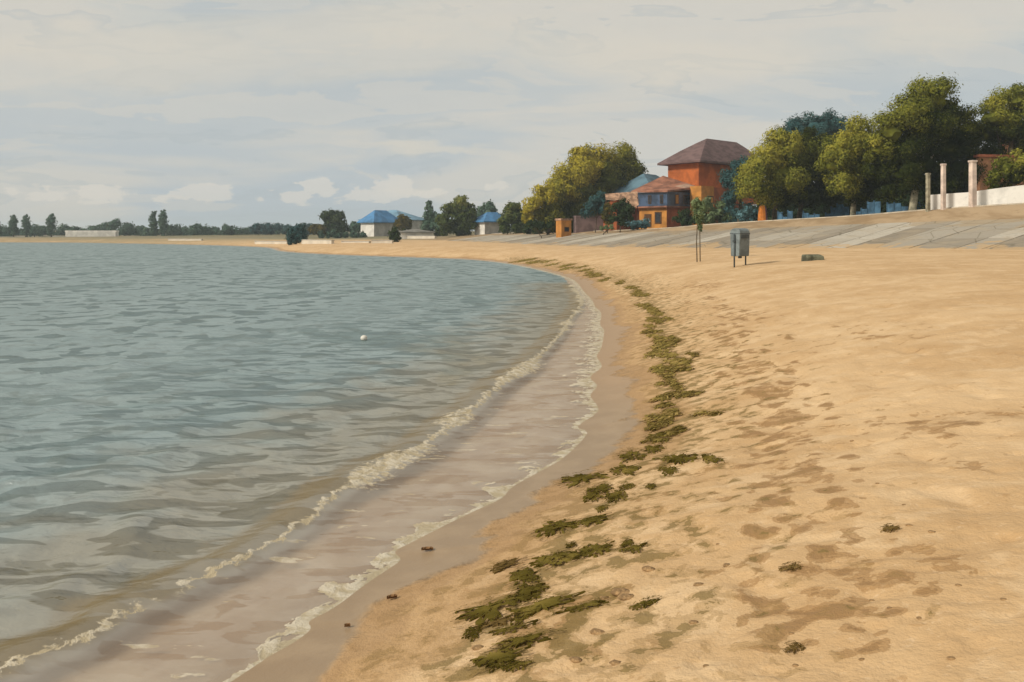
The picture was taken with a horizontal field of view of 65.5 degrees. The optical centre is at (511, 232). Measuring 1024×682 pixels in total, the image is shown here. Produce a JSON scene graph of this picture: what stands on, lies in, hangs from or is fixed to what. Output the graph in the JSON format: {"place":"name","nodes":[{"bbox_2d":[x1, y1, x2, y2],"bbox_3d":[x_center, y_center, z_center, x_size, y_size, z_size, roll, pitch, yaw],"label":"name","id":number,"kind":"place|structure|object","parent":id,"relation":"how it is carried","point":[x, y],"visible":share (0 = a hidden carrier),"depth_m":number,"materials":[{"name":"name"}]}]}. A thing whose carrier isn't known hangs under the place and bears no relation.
{"place":"outdoors","nodes":[
{"label":"outdoors","id":0,"kind":"place"},
{"bbox_2d":[0,242,603,681],"bbox_3d":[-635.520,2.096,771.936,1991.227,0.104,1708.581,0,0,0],"label":"water","id":1,"kind":"structure","parent":0,"point":[178,424],"depth_m":10.03,"materials":[{"name":"liquid"}]},
{"bbox_2d":[0,204,1023,681],"bbox_3d":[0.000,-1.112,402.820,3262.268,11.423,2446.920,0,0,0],"label":"ground","id":2,"kind":"structure","parent":0,"point":[902,368],"depth_m":5.11,"materials":[{"name":"sand"}]},
{"bbox_2d":[7,214,18,236],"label":"poplar tree","id":3,"kind":"object","parent":2,"relation":"on","point":[13,222],"visible":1,"depth_m":224.46,"materials":[{"name":"green plant"}]},
{"bbox_2d":[21,214,31,236],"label":"poplar tree","id":4,"kind":"object","parent":2,"relation":"on","point":[26,223],"visible":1,"depth_m":224.46,"materials":[{"name":"green plant"}]},
{"bbox_2d":[27,224,43,236],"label":"broadleaf tree","id":5,"kind":"object","parent":2,"relation":"on","point":[35,229],"visible":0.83,"depth_m":235.06,"materials":[{"name":"green plant"}]},
{"bbox_2d":[45,213,57,236],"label":"poplar tree","id":6,"kind":"object","parent":2,"relation":"on","point":[50,222],"visible":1,"depth_m":224.57,"materials":[{"name":"green plant"}]},
{"bbox_2d":[56,223,69,234],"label":"broadleaf tree","id":7,"kind":"object","parent":2,"relation":"on","point":[61,229],"visible":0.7,"depth_m":254.89,"materials":[{"name":"green plant"}]},
{"bbox_2d":[65,230,118,236],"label":"long building","id":8,"kind":"structure","parent":2,"relation":"on","point":[88,233],"depth_m":220.31,"materials":[{"name":"white paint"}]},
{"bbox_2d":[106,218,121,229],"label":"broadleaf tree","id":9,"kind":"object","parent":2,"relation":"on","point":[112,225],"visible":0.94,"depth_m":235.26,"materials":[{"name":"green plant"}]},
{"bbox_2d":[117,221,138,235],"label":"broadleaf tree","id":10,"kind":"object","parent":2,"relation":"on","point":[126,228],"visible":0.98,"depth_m":245.13,"materials":[{"name":"green plant"}]},
{"bbox_2d":[148,211,158,235],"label":"poplar tree","id":11,"kind":"object","parent":2,"relation":"on","point":[153,221],"visible":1,"depth_m":224.50,"materials":[{"name":"green plant"}]},
{"bbox_2d":[157,209,169,235],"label":"poplar tree","id":12,"kind":"object","parent":2,"relation":"on","point":[162,221],"visible":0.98,"depth_m":224.41,"materials":[{"name":"green plant"}]},
{"bbox_2d":[46,228,285,235],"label":"hedge","id":13,"kind":"object","parent":2,"relation":"on","point":[245,231],"visible":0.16,"depth_m":253.13,"materials":[{"name":"green plant"}]},
{"bbox_2d":[167,224,183,235],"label":"broadleaf tree","id":14,"kind":"object","parent":2,"relation":"on","point":[173,230],"visible":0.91,"depth_m":245.44,"materials":[{"name":"green plant"}]},
{"bbox_2d":[186,223,206,234],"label":"broadleaf tree","id":15,"kind":"object","parent":2,"relation":"on","point":[196,229],"visible":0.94,"depth_m":235.14,"materials":[{"name":"green plant"}]},
{"bbox_2d":[219,224,235,234],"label":"broadleaf tree","id":16,"kind":"object","parent":2,"relation":"on","point":[226,229],"visible":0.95,"depth_m":234.96,"materials":[{"name":"green plant"}]},
{"bbox_2d":[248,223,266,234],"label":"broadleaf tree","id":17,"kind":"object","parent":2,"relation":"on","point":[256,228],"visible":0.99,"depth_m":235.23,"materials":[{"name":"green plant"}]},
{"bbox_2d":[261,222,275,234],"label":"broadleaf tree","id":18,"kind":"object","parent":2,"relation":"on","point":[271,229],"visible":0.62,"depth_m":245.19,"materials":[{"name":"green plant"}]},
{"bbox_2d":[255,241,287,243],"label":"beach wall","id":19,"kind":"structure","parent":2,"relation":"on","point":[270,242],"depth_m":122.32,"materials":[{"name":"beige paint"}]},
{"bbox_2d":[284,222,308,244],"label":"bush","id":20,"kind":"object","parent":2,"relation":"on","point":[296,234],"visible":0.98,"depth_m":111.49,"materials":[{"name":"green plant"}]},
{"bbox_2d":[307,223,326,237],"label":"broadleaf tree","id":21,"kind":"object","parent":2,"relation":"on","point":[314,229],"visible":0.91,"depth_m":179.47,"materials":[{"name":"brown plant"}]},
{"bbox_2d":[301,239,334,243],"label":"beach wall","id":22,"kind":"structure","parent":2,"relation":"on","point":[306,241],"depth_m":104.81,"materials":[{"name":"beige paint"}]},
{"bbox_2d":[318,209,349,236],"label":"broadleaf tree","id":23,"kind":"object","parent":2,"relation":"on","point":[332,219],"visible":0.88,"depth_m":181.00,"materials":[{"name":"green plant"}]},
{"bbox_2d":[318,229,366,237],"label":"hedge","id":24,"kind":"object","parent":2,"relation":"on","point":[353,234],"visible":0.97,"depth_m":170.97,"materials":[{"name":"green plant"}]},
{"bbox_2d":[348,221,360,231],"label":"broadleaf tree","id":25,"kind":"object","parent":2,"relation":"on","point":[354,226],"visible":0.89,"depth_m":181.22,"materials":[{"name":"green plant"}]},
{"bbox_2d":[357,210,399,236],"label":"blue roofed house","id":26,"kind":"structure","parent":2,"relation":"on","point":[374,223],"depth_m":177.92,"materials":[{"name":"white paint"}]},
{"bbox_2d":[358,210,423,232],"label":"blue roofed house","id":27,"kind":"structure","parent":2,"relation":"on","point":[416,223],"depth_m":202.19,"materials":[{"name":"grey paint"}]},
{"bbox_2d":[388,226,401,241],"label":"bush","id":28,"kind":"object","parent":2,"relation":"on","point":[394,233],"visible":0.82,"depth_m":107.54,"materials":[{"name":"green plant"}]},
{"bbox_2d":[393,212,413,230],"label":"broadleaf tree","id":29,"kind":"object","parent":2,"relation":"on","point":[403,222],"visible":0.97,"depth_m":167.11,"materials":[{"name":"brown plant"}]},
{"bbox_2d":[399,229,434,238],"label":"beach hut","id":30,"kind":"object","parent":2,"relation":"on","point":[411,232],"visible":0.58,"depth_m":146.76,"materials":[{"name":"white paint"}]},
{"bbox_2d":[419,200,436,230],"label":"conifer tree","id":31,"kind":"object","parent":2,"relation":"on","point":[429,213],"visible":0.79,"depth_m":149.39,"materials":[{"name":"green plant"}]},
{"bbox_2d":[435,194,478,235],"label":"broadleaf tree","id":32,"kind":"object","parent":2,"relation":"on","point":[461,211],"visible":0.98,"depth_m":134.99,"materials":[{"name":"green plant"}]},
{"bbox_2d":[461,624,484,641],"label":"seaweed clump","id":33,"kind":"object","parent":2,"relation":"on","point":[472,633],"visible":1,"depth_m":3.76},
{"bbox_2d":[476,199,497,216],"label":"broadleaf tree","id":34,"kind":"object","parent":2,"relation":"on","point":[489,206],"visible":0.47,"depth_m":164.18,"materials":[{"name":"green plant"}]},
{"bbox_2d":[473,212,501,234],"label":"blue roofed house","id":35,"kind":"structure","parent":2,"relation":"on","point":[487,222],"depth_m":135.01,"materials":[{"name":"white paint"}]},
{"bbox_2d":[450,589,536,627],"bbox_3d":[-0.099,1.897,4.011,0.456,0.148,0.426,0,0,0],"label":"seaweed clump","id":36,"kind":"object","parent":2,"relation":"on","point":[493,613],"visible":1,"depth_m":4.00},
{"bbox_2d":[464,645,532,674],"bbox_3d":[-0.062,1.827,3.408,0.299,0.099,0.267,0,0,14],"label":"seaweed clump","id":37,"kind":"object","parent":2,"relation":"on","point":[499,656],"visible":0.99,"depth_m":3.40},
{"bbox_2d":[473,611,523,629],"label":"seaweed clump","id":38,"kind":"object","parent":2,"relation":"on","point":[502,620],"visible":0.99,"depth_m":3.83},
{"bbox_2d":[486,555,530,573],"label":"seaweed clump","id":39,"kind":"object","parent":2,"relation":"on","point":[502,564],"visible":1,"depth_m":4.66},
{"bbox_2d":[496,200,525,233],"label":"broadleaf tree","id":40,"kind":"object","parent":2,"relation":"on","point":[509,220],"visible":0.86,"depth_m":121.20,"materials":[{"name":"green plant"}]},
{"bbox_2d":[488,619,539,635],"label":"seaweed clump","id":41,"kind":"object","parent":2,"relation":"on","point":[502,629],"visible":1,"depth_m":3.71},
{"bbox_2d":[502,658,535,672],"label":"seaweed clump","id":42,"kind":"object","parent":2,"relation":"on","point":[516,664],"visible":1,"depth_m":3.29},
{"bbox_2d":[503,566,540,585],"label":"seaweed clump","id":43,"kind":"object","parent":2,"relation":"on","point":[521,575],"visible":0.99,"depth_m":4.37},
{"bbox_2d":[510,608,534,625],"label":"seaweed clump","id":44,"kind":"object","parent":2,"relation":"on","point":[519,618],"visible":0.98,"depth_m":3.82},
{"bbox_2d":[480,626,566,651],"bbox_3d":[0.049,1.815,3.546,0.393,0.112,0.174,0,0,0],"label":"seaweed clump","id":45,"kind":"object","parent":2,"relation":"on","point":[517,641],"visible":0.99,"depth_m":3.53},
{"bbox_2d":[509,579,553,601],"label":"seaweed clump","id":46,"kind":"object","parent":2,"relation":"on","point":[528,590],"visible":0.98,"depth_m":4.12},
{"bbox_2d":[522,224,553,233],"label":"hedge","id":47,"kind":"object","parent":2,"relation":"on","point":[527,230],"visible":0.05,"depth_m":109.51,"materials":[{"name":"green plant"}]},
{"bbox_2d":[526,218,554,237],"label":"shrub","id":48,"kind":"object","parent":2,"relation":"on","point":[541,225],"visible":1,"depth_m":93.74,"materials":[{"name":"green plant"}]},
{"bbox_2d":[497,591,585,619],"bbox_3d":[0.159,1.829,3.905,0.466,0.121,0.200,0,0,0],"label":"seaweed clump","id":49,"kind":"object","parent":2,"relation":"on","point":[543,604],"visible":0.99,"depth_m":3.88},
{"bbox_2d":[529,517,574,540],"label":"seaweed clump","id":50,"kind":"object","parent":2,"relation":"on","point":[559,524],"visible":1,"depth_m":5.12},
{"bbox_2d":[519,183,586,234],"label":"broadleaf tree","id":51,"kind":"object","parent":2,"relation":"on","point":[547,200],"visible":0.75,"depth_m":98.29,"materials":[{"name":"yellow plant"}]},
{"bbox_2d":[516,549,590,568],"bbox_3d":[0.241,1.873,4.562,0.394,0.116,0.334,0,0,38],"label":"seaweed clump","id":52,"kind":"object","parent":2,"relation":"on","point":[544,559],"visible":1,"depth_m":4.55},
{"bbox_2d":[555,218,572,236],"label":"beach hut","id":53,"kind":"object","parent":2,"relation":"on","point":[563,227],"visible":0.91,"depth_m":90.33,"materials":[{"name":"paint"}]},
{"bbox_2d":[553,468,609,487],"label":"seaweed clump","id":54,"kind":"object","parent":2,"relation":"on","point":[576,478],"visible":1,"depth_m":6.48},
{"bbox_2d":[552,596,610,614],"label":"seaweed clump","id":55,"kind":"object","parent":2,"relation":"on","point":[593,602],"visible":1,"depth_m":3.77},
{"bbox_2d":[543,138,628,215],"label":"broadleaf tree","id":56,"kind":"object","parent":2,"relation":"on","point":[584,175],"visible":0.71,"depth_m":102.43,"materials":[{"name":"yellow plant"}]},
{"bbox_2d":[573,216,602,232],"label":"garden wall","id":57,"kind":"structure","parent":2,"relation":"on","point":[580,224],"depth_m":98.33,"materials":[{"name":"paint"}]},
{"bbox_2d":[566,512,612,528],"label":"seaweed clump","id":58,"kind":"object","parent":2,"relation":"on","point":[586,521],"visible":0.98,"depth_m":5.09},
{"bbox_2d":[581,490,604,502],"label":"seaweed clump","id":59,"kind":"object","parent":2,"relation":"on","point":[588,495],"visible":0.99,"depth_m":5.84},
{"bbox_2d":[579,190,611,232],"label":"shrub","id":60,"kind":"object","parent":2,"relation":"on","point":[596,203],"visible":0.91,"depth_m":91.66,"materials":[{"name":"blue plant"}]},
{"bbox_2d":[571,538,623,560],"bbox_3d":[0.475,1.818,4.563,0.359,0.114,0.288,0,0,0],"label":"seaweed clump","id":61,"kind":"object","parent":2,"relation":"on","point":[595,547],"visible":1,"depth_m":4.54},
{"bbox_2d":[583,481,613,495],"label":"seaweed clump","id":62,"kind":"object","parent":2,"relation":"on","point":[600,487],"visible":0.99,"depth_m":6.04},
{"bbox_2d":[601,202,612,232],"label":"shrub","id":63,"kind":"object","parent":2,"relation":"on","point":[607,205],"visible":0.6,"depth_m":85.68,"materials":[{"name":"plant"}]},
{"bbox_2d":[598,489,634,503],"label":"seaweed clump","id":64,"kind":"object","parent":2,"relation":"on","point":[616,494],"visible":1,"depth_m":5.66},
{"bbox_2d":[509,257,726,443],"bbox_3d":[2.450,1.855,31.878,4.325,0.498,49.208,0,0,-2],"label":"seaweed","id":65,"kind":"object","parent":2,"relation":"on","point":[667,414],"visible":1,"depth_m":11.10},
{"bbox_2d":[610,588,629,595],"bbox_3d":[0.529,1.733,3.838,0.111,0.032,0.071,0,0,10],"label":"pebble","id":66,"kind":"object","parent":2,"relation":"on","point":[616,591],"visible":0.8,"depth_m":3.83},
{"bbox_2d":[603,200,638,229],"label":"brick outbuilding","id":67,"kind":"structure","parent":2,"relation":"on","point":[616,226],"depth_m":97.03,"materials":[{"name":"brick"}]},
{"bbox_2d":[607,197,635,232],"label":"broadleaf tree","id":68,"kind":"object","parent":2,"relation":"on","point":[624,208],"visible":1,"depth_m":83.74,"materials":[{"name":"green plant"}]},
{"bbox_2d":[605,191,638,220],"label":"awning","id":69,"kind":"object","parent":2,"relation":"on","point":[632,197],"visible":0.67,"depth_m":90.03,"materials":[{"name":"fabric"}]},
{"bbox_2d":[607,464,640,476],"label":"seaweed clump","id":70,"kind":"object","parent":2,"relation":"on","point":[629,470],"visible":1,"depth_m":6.45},
{"bbox_2d":[611,140,648,181],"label":"broadleaf tree","id":71,"kind":"object","parent":2,"relation":"on","point":[634,167],"visible":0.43,"depth_m":106.93,"materials":[{"name":"green plant"}]},
{"bbox_2d":[612,447,647,463],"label":"seaweed clump","id":72,"kind":"object","parent":2,"relation":"on","point":[630,453],"visible":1,"depth_m":7.04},
{"bbox_2d":[617,540,647,553],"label":"seaweed clump","id":73,"kind":"object","parent":2,"relation":"on","point":[636,547],"visible":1,"depth_m":4.43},
{"bbox_2d":[612,174,658,192],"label":"blue roofed house","id":74,"kind":"structure","parent":2,"relation":"on","point":[638,181],"depth_m":104.07,"materials":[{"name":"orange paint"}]},
{"bbox_2d":[625,217,650,229],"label":"shrub","id":75,"kind":"object","parent":2,"relation":"on","point":[643,223],"visible":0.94,"depth_m":85.88,"materials":[{"name":"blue plant"}]},
{"bbox_2d":[627,595,660,610],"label":"seaweed clump","id":76,"kind":"object","parent":2,"relation":"on","point":[645,602],"visible":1,"depth_m":3.65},
{"bbox_2d":[640,442,666,453],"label":"seaweed clump","id":77,"kind":"object","parent":2,"relation":"on","point":[650,447],"visible":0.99,"depth_m":7.09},
{"bbox_2d":[656,465,680,475],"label":"seaweed clump","id":78,"kind":"object","parent":2,"relation":"on","point":[669,469],"visible":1,"depth_m":6.10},
{"bbox_2d":[652,450,697,464],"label":"seaweed clump","id":79,"kind":"object","parent":2,"relation":"on","point":[674,459],"visible":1,"depth_m":6.45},
{"bbox_2d":[671,208,695,225],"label":"shrub","id":80,"kind":"object","parent":2,"relation":"on","point":[685,218],"visible":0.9,"depth_m":81.64,"materials":[{"name":"green plant"}]},
{"bbox_2d":[631,139,757,228],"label":"brick house","id":81,"kind":"structure","parent":2,"relation":"on","point":[693,170],"depth_m":97.36,"materials":[{"name":"brick"}]},
{"bbox_2d":[690,196,706,261],"bbox_3d":[7.462,-0.064,31.858,0.687,2.818,0.538,0,0,0],"label":"young tree","id":82,"kind":"object","parent":2,"relation":"on","point":[698,217],"visible":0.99,"depth_m":31.80,"materials":[{"name":"green plant"}]},
{"bbox_2d":[698,453,724,464],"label":"seaweed clump","id":83,"kind":"object","parent":2,"relation":"on","point":[705,456],"visible":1,"depth_m":6.15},
{"bbox_2d":[692,195,734,223],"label":"shrub","id":84,"kind":"object","parent":2,"relation":"on","point":[713,215],"visible":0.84,"depth_m":79.62,"materials":[{"name":"green plant"}]},
{"bbox_2d":[716,154,751,221],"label":"broadleaf tree","id":85,"kind":"object","parent":2,"relation":"on","point":[726,178],"visible":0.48,"depth_m":83.39,"materials":[{"name":"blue plant"}]},
{"bbox_2d":[721,200,757,222],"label":"hedge","id":86,"kind":"object","parent":2,"relation":"on","point":[731,210],"visible":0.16,"depth_m":88.16,"materials":[{"name":"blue plant"}]},
{"bbox_2d":[730,228,749,266],"bbox_3d":[7.574,0.545,26.448,0.736,1.410,0.398,0,0,-40],"label":"litter bin","id":87,"kind":"object","parent":2,"relation":"on","point":[739,239],"visible":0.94,"depth_m":26.25,"materials":[{"name":"grey metal"}]},
{"bbox_2d":[735,206,757,221],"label":"shrub","id":88,"kind":"object","parent":2,"relation":"on","point":[749,212],"visible":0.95,"depth_m":67.85,"materials":[{"name":"blue plant"}]},
{"bbox_2d":[758,204,767,220],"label":"booth","id":89,"kind":"object","parent":2,"relation":"on","point":[762,213],"visible":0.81,"depth_m":65.72,"materials":[{"name":"orange fabric"}]},
{"bbox_2d":[732,124,821,219],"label":"broadleaf tree","id":90,"kind":"object","parent":2,"relation":"on","point":[781,153],"visible":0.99,"depth_m":66.53,"materials":[{"name":"green plant"}]},
{"bbox_2d":[778,561,803,570],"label":"seaweed clump","id":91,"kind":"object","parent":2,"relation":"on","point":[791,566],"visible":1,"depth_m":3.65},
{"bbox_2d":[780,640,805,653],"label":"seaweed clump","id":92,"kind":"object","parent":2,"relation":"on","point":[794,647],"visible":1,"depth_m":2.93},
{"bbox_2d":[801,254,823,260],"bbox_3d":[9.944,0.834,26.471,0.741,0.254,0.553,0,0,0],"label":"rock","id":93,"kind":"object","parent":2,"relation":"on","point":[808,257],"visible":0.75,"depth_m":26.24,"materials":[{"name":"grey stone"}]},
{"bbox_2d":[776,107,858,139],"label":"broadleaf tree","id":94,"kind":"object","parent":2,"relation":"on","point":[825,122],"visible":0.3,"depth_m":91.32,"materials":[{"name":"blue plant"}]},
{"bbox_2d":[791,125,844,218],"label":"broadleaf tree","id":95,"kind":"object","parent":2,"relation":"on","point":[823,141],"visible":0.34,"depth_m":69.61,"materials":[{"name":"green plant"}]},
{"bbox_2d":[752,189,920,219],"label":"hedge","id":96,"kind":"object","parent":2,"relation":"on","point":[826,208],"visible":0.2,"depth_m":75.01,"materials":[{"name":"green plant"}]},
{"bbox_2d":[777,200,924,219],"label":"blue fence","id":97,"kind":"object","parent":2,"relation":"on","point":[842,210],"visible":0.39,"depth_m":69.22,"materials":[{"name":"paint"}]},
{"bbox_2d":[813,111,898,214],"bbox_3d":[26.279,-5.035,59.742,8.465,8.314,4.042,0,0,-33],"label":"broadleaf tree","id":98,"kind":"object","parent":2,"relation":"on","point":[841,159],"visible":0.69,"depth_m":58.55,"materials":[{"name":"green plant"}]},
{"bbox_2d":[880,523,900,532],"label":"seaweed clump","id":99,"kind":"object","parent":2,"relation":"on","point":[890,527],"visible":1,"depth_m":3.83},
{"bbox_2d":[858,72,991,210],"bbox_3d":[29.112,-6.170,56.002,9.547,10.268,5.245,0,0,0],"label":"broadleaf tree","id":100,"kind":"object","parent":2,"relation":"on","point":[913,137],"visible":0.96,"depth_m":55.41,"materials":[{"name":"green plant"}]},
{"bbox_2d":[925,173,930,211],"bbox_3d":[26.116,-2.461,50.000,0.241,2.611,0.241,0,0,-11],"label":"white post","id":101,"kind":"object","parent":2,"relation":"on","point":[928,205],"visible":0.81,"depth_m":49.91,"materials":[{"name":"concrete"}]},
{"bbox_2d":[917,160,968,209],"bbox_3d":[33.092,-3.267,58.879,6.643,5.226,3.759,0,0,39],"label":"hedge","id":102,"kind":"object","parent":2,"relation":"on","point":[921,194],"visible":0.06,"depth_m":59.45,"materials":[{"name":"green plant"}]},
{"bbox_2d":[940,163,946,209],"bbox_3d":[26.808,-2.786,49.500,0.262,3.047,0.262,0,0,-11],"label":"white post","id":103,"kind":"object","parent":2,"relation":"on","point":[943,186],"visible":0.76,"depth_m":49.41,"materials":[{"name":"paint"}]},
{"bbox_2d":[968,160,977,206],"bbox_3d":[28.053,-2.907,48.500,0.373,3.037,0.373,0,0,-11],"label":"white post","id":104,"kind":"object","parent":2,"relation":"on","point":[972,199],"visible":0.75,"depth_m":48.37,"materials":[{"name":"paint"}]},
{"bbox_2d":[930,185,1023,209],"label":"white wall","id":105,"kind":"structure","parent":2,"relation":"on","point":[1009,195],"depth_m":48.83,"materials":[{"name":"paint"}]},
{"bbox_2d":[953,82,1023,154],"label":"broadleaf tree","id":106,"kind":"object","parent":2,"relation":"on","point":[1000,123],"visible":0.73,"depth_m":57.36,"materials":[{"name":"green plant"}]},
{"bbox_2d":[973,154,1023,190],"bbox_3d":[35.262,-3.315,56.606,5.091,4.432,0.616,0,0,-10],"label":"brick outbuilding","id":107,"kind":"structure","parent":2,"relation":"on","point":[986,158],"depth_m":56.09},
{"bbox_2d":[982,148,1023,189],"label":"shrub","id":108,"kind":"object","parent":2,"relation":"on","point":[1013,171],"visible":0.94,"depth_m":49.81,"materials":[{"name":"green plant"}]},
{"bbox_2d":[0,0,1023,230],"label":"sky","id":109,"kind":"structure","parent":0,"point":[241,113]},
{"bbox_2d":[449,219,1023,249],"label":"embankment","id":110,"kind":"structure","parent":0,"point":[988,234],"depth_m":47.88,"materials":[{"name":"concrete"}]},
{"bbox_2d":[491,203,1023,233],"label":"path","id":111,"kind":"structure","parent":0,"point":[823,217],"depth_m":57.72,"materials":[{"name":"concrete"}]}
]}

